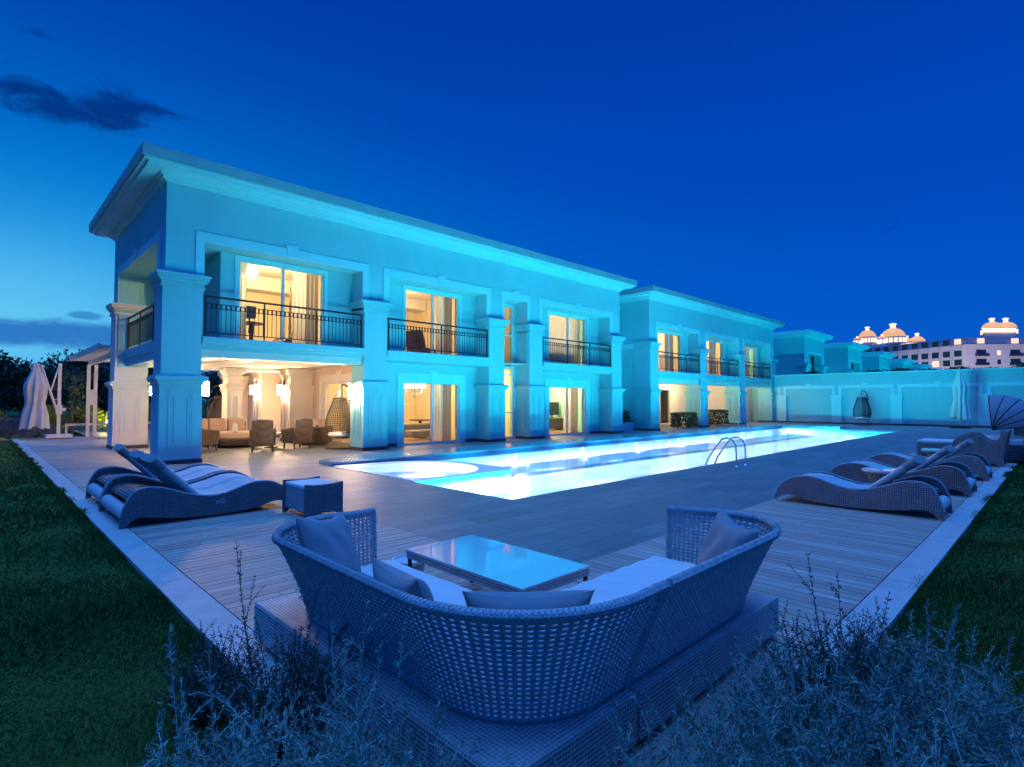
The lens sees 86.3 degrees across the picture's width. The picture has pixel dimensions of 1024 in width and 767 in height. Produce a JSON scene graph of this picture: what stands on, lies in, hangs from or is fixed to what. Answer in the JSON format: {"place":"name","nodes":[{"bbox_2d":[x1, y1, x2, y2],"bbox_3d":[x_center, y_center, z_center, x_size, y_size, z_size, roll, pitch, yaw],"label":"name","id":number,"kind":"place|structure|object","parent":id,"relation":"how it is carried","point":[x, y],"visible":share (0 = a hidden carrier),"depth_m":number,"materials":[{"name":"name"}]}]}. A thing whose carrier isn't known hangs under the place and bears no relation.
{"place":"outdoors","nodes":[
{"label":"outdoors","id":0,"kind":"place"},
{"bbox_2d":[0,436,84,440],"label":"path","id":1,"kind":"structure","parent":0,"point":[30,438],"depth_m":22.44,"materials":[{"name":"stone"}]},
{"bbox_2d":[0,417,36,439],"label":"shrub","id":2,"kind":"object","parent":1,"relation":"on","point":[11,424],"visible":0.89,"depth_m":21.85,"materials":[{"name":"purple plant"}]},
{"bbox_2d":[17,423,55,437],"bbox_3d":[-20.128,1.880,23.032,1.613,0.870,1.526,-1,-2,36],"label":"shrub","id":3,"kind":"object","parent":1,"relation":"on","point":[39,431],"visible":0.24,"depth_m":23.02,"materials":[{"name":"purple plant"}]},
{"bbox_2d":[0,437,239,766],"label":"lawn","id":4,"kind":"structure","parent":0,"point":[44,717],"depth_m":2.97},
{"bbox_2d":[144,576,278,723],"bbox_3d":[-1.462,1.304,2.618,0.558,0.639,0.544,0,-2,-12],"label":"shrub","id":5,"kind":"object","parent":4,"relation":"on","point":[188,680],"visible":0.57,"depth_m":2.61,"materials":[{"name":"green plant"}]},
{"bbox_2d":[0,403,756,442],"bbox_3d":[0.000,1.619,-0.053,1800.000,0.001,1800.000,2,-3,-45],"label":"ground","id":6,"kind":"structure","parent":0,"point":[13,414],"depth_m":58.98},
{"bbox_2d":[0,349,32,411],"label":"broadleaf tree","id":7,"kind":"object","parent":6,"relation":"on","point":[10,371],"visible":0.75,"depth_m":44.60,"materials":[{"name":"green plant"}]},
{"bbox_2d":[0,369,69,418],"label":"broadleaf tree","id":8,"kind":"object","parent":6,"relation":"on","point":[18,405],"visible":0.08,"depth_m":49.48,"materials":[{"name":"green plant"}]},
{"bbox_2d":[44,404,68,433],"bbox_3d":[-21.611,1.653,25.281,1.882,1.480,1.918,1,-2,-28],"label":"shrub","id":9,"kind":"object","parent":6,"relation":"on","point":[52,418],"visible":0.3,"depth_m":25.36,"materials":[{"name":"green plant"}]},
{"bbox_2d":[47,367,103,435],"bbox_3d":[-20.424,0.880,25.485,2.134,3.327,2.403,0,-2,-1],"label":"young tree","id":10,"kind":"object","parent":6,"relation":"on","point":[74,379],"visible":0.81,"depth_m":25.33,"materials":[{"name":"green plant"}]},
{"bbox_2d":[15,349,152,412],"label":"broadleaf tree","id":11,"kind":"object","parent":6,"relation":"on","point":[78,368],"visible":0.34,"depth_m":42.56,"materials":[{"name":"green plant"}]},
{"bbox_2d":[201,370,222,411],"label":"broadleaf tree","id":12,"kind":"object","parent":6,"relation":"on","point":[213,382],"visible":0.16,"depth_m":55.90,"materials":[{"name":"green plant"}]},
{"bbox_2d":[774,329,832,374],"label":"villa","id":13,"kind":"object","parent":6,"relation":"on","point":[799,352],"visible":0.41,"depth_m":46.09,"materials":[{"name":"paint"}]},
{"bbox_2d":[824,342,869,372],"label":"villa","id":14,"kind":"object","parent":6,"relation":"on","point":[841,357],"visible":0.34,"depth_m":55.02,"materials":[{"name":"paint"}]},
{"bbox_2d":[862,351,895,371],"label":"villa","id":15,"kind":"object","parent":6,"relation":"on","point":[877,360],"visible":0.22,"depth_m":63.94,"materials":[{"name":"paint"}]},
{"bbox_2d":[890,358,916,370],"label":"villa","id":16,"kind":"object","parent":6,"relation":"on","point":[901,363],"visible":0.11,"depth_m":72.81,"materials":[{"name":"paint"}]},
{"bbox_2d":[853,318,1023,369],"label":"hotel","id":17,"kind":"structure","parent":6,"relation":"on","point":[999,345],"depth_m":209.09,"materials":[{"name":"paint"}]},
{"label":"deck bed","id":18,"kind":"structure","parent":6,"relation":"on","visible":0},
{"bbox_2d":[20,437,805,766],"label":"deck","id":19,"kind":"structure","parent":18,"relation":"on","point":[200,551],"depth_m":5.54,"materials":[{"name":"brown wood"}]},
{"bbox_2d":[19,363,72,437],"bbox_3d":[-18.672,0.677,21.897,1.622,3.010,0.982,2,-3,-45],"label":"closed parasol","id":20,"kind":"object","parent":19,"relation":"on","point":[36,388],"visible":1,"depth_m":21.57,"materials":[{"name":"white fabric"}]},
{"bbox_2d":[282,476,342,517],"bbox_3d":[-2.694,1.524,7.364,0.520,0.438,0.740,2,-3,-45],"label":"side table","id":21,"kind":"object","parent":19,"relation":"on","point":[309,497],"visible":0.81,"depth_m":7.16,"materials":[{"name":"wicker"}]},
{"bbox_2d":[391,554,424,571],"bbox_3d":[-0.836,1.533,4.434,0.284,0.228,0.284,2,-3,-45],"label":"pot","id":22,"kind":"object","parent":19,"relation":"on","point":[402,559],"visible":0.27,"depth_m":4.39,"materials":[{"name":"ceramic"}]},
{"bbox_2d":[254,508,670,766],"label":"corner sofa","id":23,"kind":"object","parent":19,"relation":"on","point":[541,709],"visible":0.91,"depth_m":2.15,"materials":[{"name":"grey wicker"}]},
{"bbox_2d":[295,512,360,571],"bbox_3d":[-1.057,0.975,3.181,0.173,0.460,0.460,-25,-16,11],"label":"pillow","id":24,"kind":"object","parent":23,"relation":"on","point":[332,538],"visible":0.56,"depth_m":3.11,"materials":[{"name":"grey fabric"}]},
{"bbox_2d":[372,557,433,600],"bbox_3d":[-0.489,1.055,2.573,0.182,0.420,0.580,-23,6,-33],"label":"pillow","id":25,"kind":"object","parent":23,"relation":"on","point":[397,578],"visible":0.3,"depth_m":2.49,"materials":[{"name":"grey fabric"}]},
{"bbox_2d":[462,590,594,660],"bbox_3d":[0.068,1.048,2.363,0.560,0.390,0.196,0,22,-2],"label":"pillow","id":26,"kind":"object","parent":23,"relation":"on","point":[535,600],"visible":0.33,"depth_m":2.29,"materials":[{"name":"grey fabric"}]},
{"bbox_2d":[406,534,589,591],"bbox_3d":[-0.136,1.437,3.905,0.660,0.386,1.230,2,-3,-45],"label":"coffee table","id":27,"kind":"object","parent":19,"relation":"on","point":[495,565],"visible":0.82,"depth_m":3.76,"materials":[{"name":"white glass"}]},
{"bbox_2d":[560,505,780,739],"bbox_3d":[0.900,1.222,3.160,1.628,0.766,0.984,2,-3,-45],"label":"sofa","id":28,"kind":"object","parent":19,"relation":"on","point":[708,610],"visible":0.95,"depth_m":2.87,"materials":[{"name":"grey wicker"}]},
{"bbox_2d":[697,507,758,564],"bbox_3d":[1.320,1.032,3.373,0.174,0.440,0.460,22,2,-5],"label":"pillow","id":29,"kind":"object","parent":28,"relation":"on","point":[726,533],"visible":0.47,"depth_m":3.34,"materials":[{"name":"grey fabric"}]},
{"bbox_2d":[11,439,1017,766],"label":"deck border","id":30,"kind":"object","parent":18,"relation":"on","point":[189,599],"visible":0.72,"depth_m":4.62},
{"bbox_2d":[85,444,238,509],"bbox_3d":[-5.438,1.375,8.737,2.047,0.827,1.300,2,-3,-45],"label":"sun lounger","id":31,"kind":"object","parent":30,"relation":"on","point":[100,479],"visible":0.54,"depth_m":8.57,"materials":[{"name":"wicker"}]},
{"bbox_2d":[98,450,281,529],"bbox_3d":[-4.385,1.339,7.639,2.047,0.827,1.504,2,-3,-45],"label":"sun lounger","id":32,"kind":"object","parent":30,"relation":"on","point":[171,494],"visible":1,"depth_m":7.14,"materials":[{"name":"wicker"}]},
{"bbox_2d":[574,452,998,652],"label":"deck","id":33,"kind":"structure","parent":18,"relation":"on","point":[864,553],"depth_m":5.39,"materials":[{"name":"brown wood"}]},
{"bbox_2d":[774,455,952,520],"bbox_3d":[4.972,1.374,7.851,0.740,0.770,2.047,2,-3,-45],"label":"sun lounger","id":34,"kind":"object","parent":33,"relation":"on","point":[930,494],"visible":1,"depth_m":7.44,"materials":[{"name":"grey wicker"}]},
{"bbox_2d":[862,467,898,482],"bbox_3d":[5.764,1.554,8.466,0.576,0.450,0.576,2,-3,-45],"label":"round table","id":35,"kind":"object","parent":33,"relation":"on","point":[874,474],"visible":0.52,"depth_m":8.41,"materials":[{"name":"grey wicker"}]},
{"bbox_2d":[830,445,976,496],"bbox_3d":[6.770,1.431,9.579,0.850,0.770,2.047,2,-3,-45],"label":"sun lounger","id":36,"kind":"object","parent":33,"relation":"on","point":[960,476],"visible":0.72,"depth_m":9.07,"materials":[{"name":"grey wicker"}]},
{"bbox_2d":[869,438,992,480],"bbox_3d":[8.469,1.485,11.210,0.740,0.770,2.047,2,-3,-45],"label":"sun lounger","id":37,"kind":"object","parent":33,"relation":"on","point":[979,465],"visible":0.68,"depth_m":10.71,"materials":[{"name":"grey wicker"}]},
{"bbox_2d":[916,438,953,454],"bbox_3d":[11.837,1.780,15.151,1.000,0.440,0.850,2,-3,-45],"label":"ottoman","id":38,"kind":"object","parent":33,"relation":"on","point":[931,443],"visible":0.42,"depth_m":14.93,"materials":[{"name":"grey wicker"}]},
{"bbox_2d":[951,430,1011,466],"bbox_3d":[11.221,1.516,13.061,0.880,0.830,1.075,2,-3,-45],"label":"armchair","id":39,"kind":"object","parent":33,"relation":"on","point":[991,451],"visible":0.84,"depth_m":12.68,"materials":[{"name":"grey wicker"}]},
{"bbox_2d":[985,395,1023,461],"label":"daybed","id":40,"kind":"object","parent":33,"relation":"on","point":[1006,412],"visible":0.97,"depth_m":13.39,"materials":[{"name":"wicker"}]},
{"bbox_2d":[0,439,1023,766],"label":"grass","id":41,"kind":"structure","parent":0,"point":[152,599],"depth_m":3.90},
{"bbox_2d":[0,0,1023,402],"label":"sky","id":42,"kind":"structure","parent":0,"point":[838,169],"materials":[{"name":"blue"}]},
{"bbox_2d":[61,420,1013,562],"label":"paving","id":43,"kind":"structure","parent":0,"point":[583,524],"depth_m":8.92,"materials":[{"name":"stone"}]},
{"bbox_2d":[64,403,106,432],"bbox_3d":[-20.876,1.667,26.745,1.976,1.554,2.013,0,-2,5],"label":"shrub","id":44,"kind":"object","parent":43,"relation":"on","point":[78,417],"visible":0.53,"depth_m":26.59,"materials":[{"name":"green plant"}]},
{"bbox_2d":[69,343,110,436],"bbox_3d":[-14.444,0.528,22.100,4.760,3.400,7.670,2,-3,-45],"label":"pergola","id":45,"kind":"object","parent":43,"relation":"on","point":[96,354],"visible":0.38,"depth_m":23.04,"materials":[{"name":"white paint"}]},
{"bbox_2d":[201,429,219,450],"bbox_3d":[-9.448,1.562,16.609,0.710,0.974,0.772,-1,-2,37],"label":"wicker chair","id":46,"kind":"object","parent":43,"relation":"on","point":[209,437],"visible":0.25,"depth_m":16.48,"materials":[{"name":"brown wicker"}]},
{"bbox_2d":[207,384,221,419],"bbox_3d":[-11.386,1.116,21.344,1.046,2.175,1.021,0,-2,-5],"label":"hanging chair","id":47,"kind":"object","parent":43,"relation":"on","point":[211,408],"visible":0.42,"depth_m":21.10,"materials":[{"name":"wicker"}]},
{"bbox_2d":[202,418,245,430],"bbox_3d":[-10.146,1.632,18.841,1.900,0.859,0.670,2,-2,-41],"label":"sofa","id":48,"kind":"object","parent":43,"relation":"on","point":[222,424],"visible":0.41,"depth_m":18.94,"materials":[{"name":"beige fabric"}]},
{"bbox_2d":[212,431,248,446],"bbox_3d":[-9.195,1.823,18.122,1.400,0.470,1.400,2,-3,-45],"label":"coffee table","id":49,"kind":"object","parent":43,"relation":"on","point":[232,439],"visible":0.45,"depth_m":17.54,"materials":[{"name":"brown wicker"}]},
{"bbox_2d":[249,419,275,452],"bbox_3d":[-7.458,1.554,16.340,0.710,0.974,0.772,1,-2,-23],"label":"wicker chair","id":50,"kind":"object","parent":43,"relation":"on","point":[261,433],"visible":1,"depth_m":16.03,"materials":[{"name":"brown wicker"}]},
{"bbox_2d":[281,418,312,449],"bbox_3d":[-6.793,1.587,17.341,0.772,0.974,0.710,-1,-2,35],"label":"wicker chair","id":51,"kind":"object","parent":43,"relation":"on","point":[303,434],"visible":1,"depth_m":17.11,"materials":[{"name":"brown wicker"}]},
{"bbox_2d":[302,418,332,444],"bbox_3d":[-6.673,1.639,18.803,0.977,0.862,1.858,0,-2,-12],"label":"sofa","id":52,"kind":"object","parent":43,"relation":"on","point":[320,435],"visible":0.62,"depth_m":18.21,"materials":[{"name":"fabric"}]},
{"bbox_2d":[325,384,350,449],"bbox_3d":[-5.464,1.041,17.553,1.021,2.076,1.046,-1,-2,25],"label":"hanging chair","id":53,"kind":"object","parent":43,"relation":"on","point":[344,433],"visible":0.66,"depth_m":17.50,"materials":[{"name":"brown wicker"}]},
{"bbox_2d":[89,142,636,464],"bbox_3d":[-6.389,-1.409,24.646,20.240,7.440,15.000,2,-3,-45],"label":"villa","id":54,"kind":"object","parent":43,"relation":"on","point":[187,233],"visible":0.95,"depth_m":17.34,"materials":[{"name":"paint"}]},
{"bbox_2d":[239,262,246,338],"bbox_3d":[-7.747,-2.365,15.363,0.540,2.460,0.095,2,-3,-45],"label":"curtain","id":55,"kind":"object","parent":54,"relation":"on","point":[243,281],"visible":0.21,"depth_m":15.48,"materials":[{"name":"beige fabric"}]},
{"bbox_2d":[238,260,323,344],"bbox_3d":[-6.625,-2.242,15.752,2.450,2.240,0.095,2,-3,-45],"label":"window","id":56,"kind":"structure","parent":54,"relation":"in","point":[283,269],"depth_m":15.73,"materials":[{"name":"white metal"}]},
{"bbox_2d":[292,271,305,343],"bbox_3d":[-6.468,-2.324,16.613,0.418,2.460,0.089,2,-3,-45],"label":"curtain","id":57,"kind":"object","parent":54,"relation":"on","point":[299,289],"visible":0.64,"depth_m":16.62,"materials":[{"name":"beige fabric"}]},
{"bbox_2d":[305,274,318,344],"bbox_3d":[-6.190,-2.314,16.915,0.402,2.460,0.088,2,-3,-45],"label":"curtain","id":58,"kind":"object","parent":54,"relation":"on","point":[312,287],"visible":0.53,"depth_m":16.92,"materials":[{"name":"grey fabric"}]},
{"bbox_2d":[324,382,349,443],"bbox_3d":[-6.151,1.034,19.533,0.140,2.180,2.500,2,-3,-45],"label":"door","id":59,"kind":"structure","parent":54,"relation":"in","point":[325,384],"depth_m":19.78,"materials":[{"name":"white metal"}]},
{"bbox_2d":[404,423,429,437],"bbox_3d":[-3.478,1.827,21.439,1.600,0.520,0.700,2,-3,-45],"label":"sofa","id":60,"kind":"object","parent":54,"relation":"on","point":[414,430],"visible":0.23,"depth_m":21.11,"materials":[{"name":"grey fabric"}]},
{"bbox_2d":[406,330,435,353],"bbox_3d":[-3.471,-1.452,20.616,0.800,1.000,1.104,-1,-2,25],"label":"armchair","id":61,"kind":"object","parent":54,"relation":"on","point":[421,344],"visible":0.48,"depth_m":20.20,"materials":[{"name":"brown fabric"}]},
{"bbox_2d":[404,382,458,444],"bbox_3d":[-2.856,1.043,19.357,2.430,2.150,0.095,2,-3,-45],"label":"window","id":62,"kind":"structure","parent":54,"relation":"in","point":[431,384],"depth_m":19.36,"materials":[{"name":"glass"}]},
{"bbox_2d":[405,288,458,354],"bbox_3d":[-2.848,-2.120,19.469,2.350,2.240,0.095,2,-3,-45],"label":"window","id":63,"kind":"structure","parent":54,"relation":"in","point":[432,294],"depth_m":19.47,"materials":[{"name":"white metal"}]},
{"bbox_2d":[433,384,442,441],"bbox_3d":[-2.775,0.805,20.156,0.493,2.680,0.093,2,-3,-45],"label":"curtain","id":64,"kind":"object","parent":54,"relation":"on","point":[437,412],"visible":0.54,"depth_m":20.20,"materials":[{"name":"beige fabric"}]},
{"bbox_2d":[436,295,444,353],"bbox_3d":[-2.678,-2.201,20.346,0.360,2.460,0.092,2,-3,-45],"label":"curtain","id":65,"kind":"object","parent":54,"relation":"on","point":[440,309],"visible":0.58,"depth_m":20.37,"materials":[{"name":"beige fabric"}]},
{"bbox_2d":[443,385,450,440],"bbox_3d":[-2.450,0.816,20.502,0.457,2.680,0.092,2,-3,-45],"label":"curtain","id":66,"kind":"object","parent":54,"relation":"on","point":[446,412],"visible":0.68,"depth_m":20.52,"materials":[{"name":"grey fabric"}]},
{"bbox_2d":[444,297,451,354],"bbox_3d":[-2.436,-2.192,20.613,0.360,2.460,0.092,2,-3,-45],"label":"curtain","id":67,"kind":"object","parent":54,"relation":"on","point":[448,310],"visible":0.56,"depth_m":20.64,"materials":[{"name":"grey fabric"}]},
{"bbox_2d":[504,305,512,437],"bbox_3d":[-0.292,-0.477,21.944,0.900,5.360,0.080,2,-3,-45],"label":"stair window","id":68,"kind":"structure","parent":54,"relation":"in","point":[511,307],"depth_m":22.20,"materials":[{"name":"glass"}]},
{"bbox_2d":[549,314,579,364],"bbox_3d":[2.406,-2.036,25.357,2.300,2.460,0.098,2,-3,-45],"label":"curtain","id":69,"kind":"object","parent":54,"relation":"on","point":[557,327],"visible":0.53,"depth_m":25.26,"materials":[{"name":"beige fabric"}]},
{"bbox_2d":[563,388,570,432],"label":"curtain","id":70,"kind":"object","parent":54,"relation":"on","point":[564,410],"visible":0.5,"depth_m":25.40,"materials":[{"name":"beige fabric"}]},
{"bbox_2d":[549,386,584,435],"bbox_3d":[2.477,1.216,24.607,2.600,2.150,0.095,2,-3,-45],"label":"window","id":71,"kind":"structure","parent":54,"relation":"in","point":[549,386],"depth_m":24.60,"materials":[{"name":"white metal"}]},
{"bbox_2d":[549,313,585,364],"bbox_3d":[2.513,-1.946,24.746,2.700,2.240,0.095,2,-3,-45],"label":"window","id":72,"kind":"structure","parent":54,"relation":"in","point":[567,317],"depth_m":24.75,"materials":[{"name":"white metal"}]},
{"bbox_2d":[571,388,577,432],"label":"curtain","id":73,"kind":"object","parent":54,"relation":"on","point":[574,410],"visible":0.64,"depth_m":25.82,"materials":[{"name":"grey fabric"}]},
{"bbox_2d":[319,424,845,465],"bbox_3d":[7.006,2.198,22.419,29.670,0.086,4.400,2,-3,-45],"label":"pool coping","id":74,"kind":"object","parent":43,"relation":"on","point":[394,455],"visible":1,"depth_m":17.56,"materials":[{"name":"stone"}]},
{"bbox_2d":[623,409,633,430],"bbox_3d":[5.333,1.860,28.060,2.358,1.132,0.892,2,-3,-45],"label":"planter","id":75,"kind":"object","parent":43,"relation":"on","point":[627,425],"visible":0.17,"depth_m":28.34,"materials":[{"name":"paint"}]},
{"bbox_2d":[439,437,839,499],"bbox_3d":[8.041,2.421,20.483,28.500,0.430,6.000,2,-3,-45],"label":"pool basin","id":76,"kind":"object","parent":43,"relation":"in","point":[528,462],"visible":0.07,"depth_m":17.55,"materials":[{"name":"tile"}]},
{"bbox_2d":[333,461,510,494],"bbox_3d":[-2.010,2.131,12.364,2.737,0.469,3.430,2,-3,-45],"label":"spa tub","id":77,"kind":"object","parent":76,"relation":"in","point":[484,479],"visible":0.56,"depth_m":12.02,"materials":[{"name":"liquid"}]},
{"bbox_2d":[332,426,781,466],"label":"waterline tiles","id":78,"kind":"object","parent":76,"relation":"attached to","point":[475,454],"visible":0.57,"depth_m":17.27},
{"bbox_2d":[511,439,784,481],"bbox_3d":[8.108,2.691,22.224,23.950,0.003,1.500,2,-3,-45],"label":"pool lane line","id":79,"kind":"object","parent":76,"relation":"on","point":[514,477],"visible":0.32,"depth_m":17.51,"materials":[{"name":"tile"}]},
{"bbox_2d":[670,412,697,427],"bbox_3d":[9.821,2.085,31.166,2.144,0.971,0.850,2,-3,-45],"label":"hedge","id":80,"kind":"object","parent":43,"relation":"on","point":[689,421],"visible":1,"depth_m":30.72,"materials":[{"name":"green plant"}]},
{"bbox_2d":[619,285,784,430],"bbox_3d":[10.669,-1.003,36.962,18.440,7.440,8.620,2,-3,-45],"label":"villa","id":81,"kind":"object","parent":43,"relation":"on","point":[654,395],"visible":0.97,"depth_m":32.34,"materials":[{"name":"paint"}]},
{"bbox_2d":[664,334,672,371],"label":"curtain","id":82,"kind":"object","parent":81,"relation":"on","point":[666,343],"visible":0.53,"depth_m":32.08,"materials":[{"name":"grey fabric"}]},
{"bbox_2d":[708,409,728,425],"bbox_3d":[12.851,2.136,34.352,2.346,1.066,0.843,2,-3,-45],"label":"hedge","id":83,"kind":"object","parent":43,"relation":"on","point":[723,413],"visible":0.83,"depth_m":34.06,"materials":[{"name":"green plant"}]},
{"bbox_2d":[705,436,746,466],"bbox_3d":[5.047,1.789,12.923,0.590,1.077,0.834,2,-3,-45],"label":"pool ladder","id":84,"kind":"object","parent":43,"relation":"on","point":[726,443],"visible":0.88,"depth_m":12.84,"materials":[{"name":"metal"}]},
{"bbox_2d":[853,390,871,424],"bbox_3d":[22.315,1.534,34.771,1.046,2.225,1.021,0,-2,-15],"label":"hanging chair","id":85,"kind":"object","parent":43,"relation":"on","point":[866,416],"visible":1,"depth_m":34.77,"materials":[{"name":"wicker"}]},
{"bbox_2d":[773,367,1023,427],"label":"garden wall","id":86,"kind":"structure","parent":43,"relation":"on","point":[916,398],"depth_m":34.61,"materials":[{"name":"paint"}]},
{"bbox_2d":[949,368,971,427],"bbox_3d":[25.514,0.825,31.088,1.100,3.400,0.980,2,-3,-45],"label":"closed parasol","id":87,"kind":"object","parent":43,"relation":"on","point":[960,408],"visible":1,"depth_m":30.90,"materials":[{"name":"white fabric"}]},
{"bbox_2d":[187,681,1023,766],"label":"planting bed","id":88,"kind":"object","parent":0,"point":[916,727],"visible":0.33,"depth_m":2.46,"materials":[{"name":"plant"}]},
{"bbox_2d":[135,622,414,766],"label":"shrub","id":89,"kind":"object","parent":88,"relation":"on","point":[195,762],"visible":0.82,"depth_m":1.66,"materials":[{"name":"plant"}]},
{"bbox_2d":[193,541,373,763],"bbox_3d":[-0.958,1.176,2.411,0.778,0.913,0.797,1,-2,-32],"label":"shrub","id":90,"kind":"object","parent":88,"relation":"on","point":[293,667],"visible":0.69,"depth_m":2.36,"materials":[{"name":"green plant"}]},
{"bbox_2d":[227,710,414,766],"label":"shrub","id":91,"kind":"object","parent":88,"relation":"on","point":[307,756],"visible":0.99,"depth_m":1.39,"materials":[{"name":"plant"}]},
{"bbox_2d":[211,600,481,766],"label":"shrub","id":92,"kind":"object","parent":88,"relation":"on","point":[356,735],"visible":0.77,"depth_m":1.93,"materials":[{"name":"plant"}]},
{"bbox_2d":[366,682,538,766],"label":"shrub","id":93,"kind":"object","parent":88,"relation":"on","point":[437,749],"visible":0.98,"depth_m":1.63,"materials":[{"name":"plant"}]},
{"bbox_2d":[608,730,700,766],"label":"shrub","id":94,"kind":"object","parent":88,"relation":"on","point":[684,756],"visible":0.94,"depth_m":1.64,"materials":[{"name":"plant"}]},
{"bbox_2d":[551,696,777,766],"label":"shrub","id":95,"kind":"object","parent":88,"relation":"on","point":[706,759],"visible":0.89,"depth_m":1.75,"materials":[{"name":"plant"}]},
{"bbox_2d":[610,681,772,766],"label":"shrub","id":96,"kind":"object","parent":88,"relation":"on","point":[719,743],"visible":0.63,"depth_m":1.89,"materials":[{"name":"plant"}]},
{"bbox_2d":[638,633,902,766],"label":"shrub","id":97,"kind":"object","parent":88,"relation":"on","point":[763,729],"visible":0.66,"depth_m":1.93,"materials":[{"name":"plant"}]},
{"bbox_2d":[652,639,959,766],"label":"shrub","id":98,"kind":"object","parent":88,"relation":"on","point":[797,733],"visible":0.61,"depth_m":1.86,"materials":[{"name":"plant"}]},
{"bbox_2d":[672,622,981,766],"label":"shrub","id":99,"kind":"object","parent":88,"relation":"on","point":[867,713],"visible":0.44,"depth_m":2.02,"materials":[{"name":"plant"}]},
{"bbox_2d":[720,591,952,766],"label":"shrub","id":100,"kind":"object","parent":88,"relation":"on","point":[798,675],"visible":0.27,"depth_m":2.18,"materials":[{"name":"green plant"}]},
{"bbox_2d":[755,553,936,731],"bbox_3d":[1.596,1.203,2.629,0.757,0.868,0.739,0,-2,8],"label":"shrub","id":101,"kind":"object","parent":88,"relation":"on","point":[859,645],"visible":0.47,"depth_m":2.58,"materials":[{"name":"green plant"}]},
{"bbox_2d":[790,690,972,766],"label":"shrub","id":102,"kind":"object","parent":88,"relation":"on","point":[914,752],"visible":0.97,"depth_m":1.45,"materials":[{"name":"plant"}]},
{"bbox_2d":[800,597,1023,737],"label":"shrub","id":103,"kind":"object","parent":88,"relation":"on","point":[925,654],"visible":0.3,"depth_m":2.57,"materials":[{"name":"plant"}]},
{"bbox_2d":[803,610,1023,766],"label":"shrub","id":104,"kind":"object","parent":88,"relation":"on","point":[995,733],"visible":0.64,"depth_m":2.17,"materials":[{"name":"plant"}]},
{"bbox_2d":[914,716,1023,766],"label":"shrub","id":105,"kind":"object","parent":88,"relation":"on","point":[1015,755],"visible":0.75,"depth_m":1.80,"materials":[{"name":"plant"}]},
{"bbox_2d":[674,427,896,440],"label":"water","id":106,"kind":"structure","parent":0,"point":[799,433],"depth_m":25.12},
{"bbox_2d":[890,465,1023,712],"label":"lawn","id":107,"kind":"structure","parent":0,"point":[982,531],"depth_m":4.96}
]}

